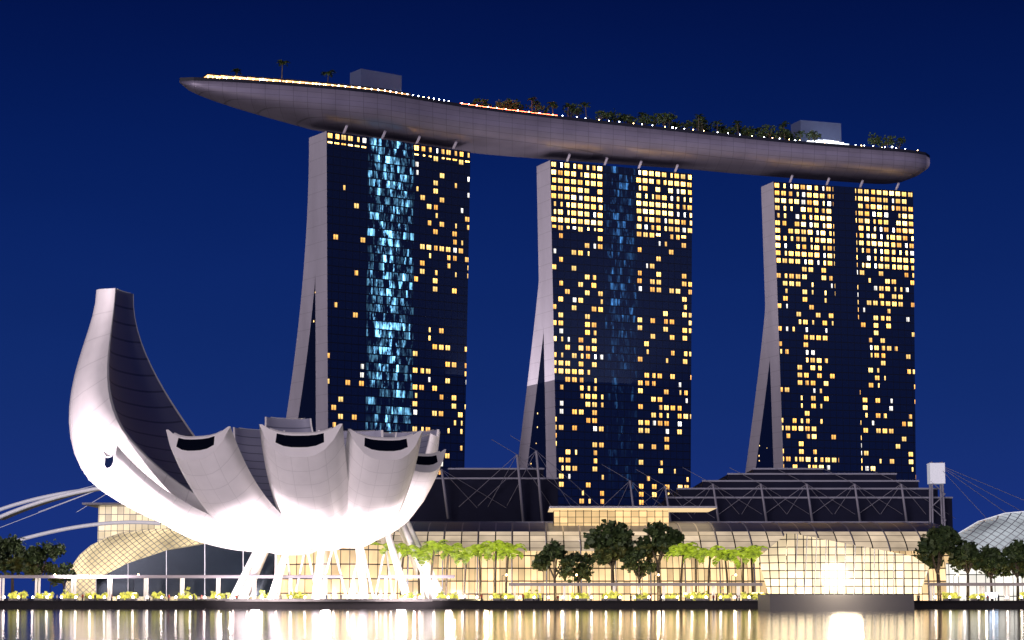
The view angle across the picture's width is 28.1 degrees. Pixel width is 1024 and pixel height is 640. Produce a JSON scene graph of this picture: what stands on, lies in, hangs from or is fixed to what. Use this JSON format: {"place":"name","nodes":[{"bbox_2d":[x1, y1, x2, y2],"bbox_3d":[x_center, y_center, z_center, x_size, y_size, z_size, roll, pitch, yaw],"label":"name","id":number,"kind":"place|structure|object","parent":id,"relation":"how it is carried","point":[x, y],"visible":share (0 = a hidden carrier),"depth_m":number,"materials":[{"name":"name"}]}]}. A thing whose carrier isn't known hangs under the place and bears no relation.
{"place":"outdoors","nodes":[
{"label":"outdoors","id":0,"kind":"place"},
{"bbox_2d":[4,598,60,600],"bbox_3d":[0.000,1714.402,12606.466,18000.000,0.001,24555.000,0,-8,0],"label":"ground","id":1,"kind":"structure","parent":0,"point":[29,599],"depth_m":1315.90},
{"bbox_2d":[65,529,148,587],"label":"roof edge","id":2,"kind":"object","parent":1,"relation":"on","point":[109,536],"visible":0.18,"depth_m":532.25,"materials":[{"name":"beige metal"}]},
{"bbox_2d":[65,529,265,600],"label":"glass dome","id":3,"kind":"structure","parent":1,"relation":"on","point":[104,556],"depth_m":522.00,"materials":[{"name":"glass"}]},
{"bbox_2d":[0,601,1023,608],"bbox_3d":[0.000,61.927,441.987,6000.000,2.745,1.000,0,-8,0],"label":"quay wall","id":4,"kind":"structure","parent":1,"relation":"on","point":[467,605],"depth_m":441.73,"materials":[{"name":"grey concrete"}]},
{"bbox_2d":[0,575,1023,600],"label":"promenade colonnade","id":5,"kind":"object","parent":1,"relation":"on","point":[290,577],"visible":0.68,"depth_m":450.83,"materials":[{"name":"white metal"}]},
{"bbox_2d":[0,519,1023,600],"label":"trees","id":6,"kind":"object","parent":1,"relation":"on","point":[612,542],"visible":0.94,"depth_m":467.92,"materials":[{"name":"green plant"}]},
{"bbox_2d":[1,574,1023,600],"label":"shrubs","id":7,"kind":"object","parent":1,"relation":"on","point":[991,594],"visible":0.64,"depth_m":446.77,"materials":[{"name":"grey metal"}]},
{"bbox_2d":[3,596,1021,600],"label":"quay globe lamps","id":8,"kind":"object","parent":1,"relation":"on","point":[18,597],"visible":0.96,"depth_m":443.03,"materials":[{"name":"beige glass"}]},
{"bbox_2d":[8,587,1023,600],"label":"promenade shrubs","id":9,"kind":"object","parent":1,"relation":"on","point":[528,596],"visible":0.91,"depth_m":447.40,"materials":[{"name":"green foliage"}]},
{"bbox_2d":[370,539,767,600],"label":"palm trees","id":10,"kind":"object","parent":1,"relation":"on","point":[687,550],"visible":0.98,"depth_m":460.82,"materials":[{"name":"green plant"}]},
{"bbox_2d":[375,506,948,600],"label":"shopping mall","id":11,"kind":"structure","parent":1,"relation":"on","point":[567,526],"depth_m":503.89,"materials":[{"name":"beige glass"}]},
{"bbox_2d":[410,436,1022,526],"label":"shopping mall building","id":12,"kind":"structure","parent":1,"relation":"on","point":[531,494],"depth_m":638.20,"materials":[{"name":"grey"}]},
{"bbox_2d":[946,563,1023,600],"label":"shopfront","id":13,"kind":"object","parent":1,"relation":"on","point":[974,576],"visible":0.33,"depth_m":495.00,"materials":[{"name":"beige glass"}]},
{"bbox_2d":[955,512,1023,556],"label":"glass vault","id":14,"kind":"object","parent":1,"relation":"on","point":[1002,531],"visible":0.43,"depth_m":528.15,"materials":[{"name":"glass"}]},
{"bbox_2d":[959,511,1023,532],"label":"rim","id":15,"kind":"object","parent":14,"relation":"attached to","point":[990,517],"visible":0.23,"depth_m":540.97,"materials":[{"name":"white metal"}]},
{"bbox_2d":[0,485,274,595],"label":"end buildings","id":16,"kind":"structure","parent":0,"point":[195,559],"depth_m":486.70,"materials":[{"name":"black"}]},
{"bbox_2d":[196,521,482,601],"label":"museum base","id":17,"kind":"object","parent":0,"point":[360,569],"visible":0.69,"depth_m":453.77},
{"bbox_2d":[69,288,445,554],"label":"lotus-shaped museum","id":18,"kind":"structure","parent":17,"relation":"on","point":[288,486],"depth_m":444.60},
{"bbox_2d":[286,131,469,520],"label":"tower","id":19,"kind":"structure","parent":0,"point":[381,342],"depth_m":843.38,"materials":[{"name":"glass"}]},
{"bbox_2d":[179,77,929,189],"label":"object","id":20,"kind":"structure","parent":19,"relation":"on","point":[386,115],"depth_m":882.85,"materials":[{"name":"grey metal"}]},
{"bbox_2d":[203,69,917,150],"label":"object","id":21,"kind":"structure","parent":20,"relation":"on","point":[829,132],"depth_m":859.72,"materials":[{"name":"white"}]},
{"bbox_2d":[230,60,905,148],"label":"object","id":22,"kind":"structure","parent":20,"relation":"on","point":[780,133],"depth_m":912.63,"materials":[{"name":"green plant"}]},
{"bbox_2d":[0,609,1023,639],"bbox_3d":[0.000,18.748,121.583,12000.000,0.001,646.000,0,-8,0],"label":"water","id":23,"kind":"structure","parent":0,"point":[451,624],"depth_m":174.22,"materials":[{"name":"grey liquid"}]},
{"bbox_2d":[758,533,928,609],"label":"crystal pavilion","id":24,"kind":"structure","parent":23,"relation":"in","point":[801,572],"depth_m":381.04,"materials":[{"name":"beige glass"}]},
{"bbox_2d":[518,160,691,505],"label":"tower","id":25,"kind":"structure","parent":0,"point":[609,381],"depth_m":893.92,"materials":[{"name":"glass"}]},
{"bbox_2d":[745,182,915,479],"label":"tower","id":26,"kind":"structure","parent":0,"point":[835,390],"depth_m":938.17,"materials":[{"name":"glass"}]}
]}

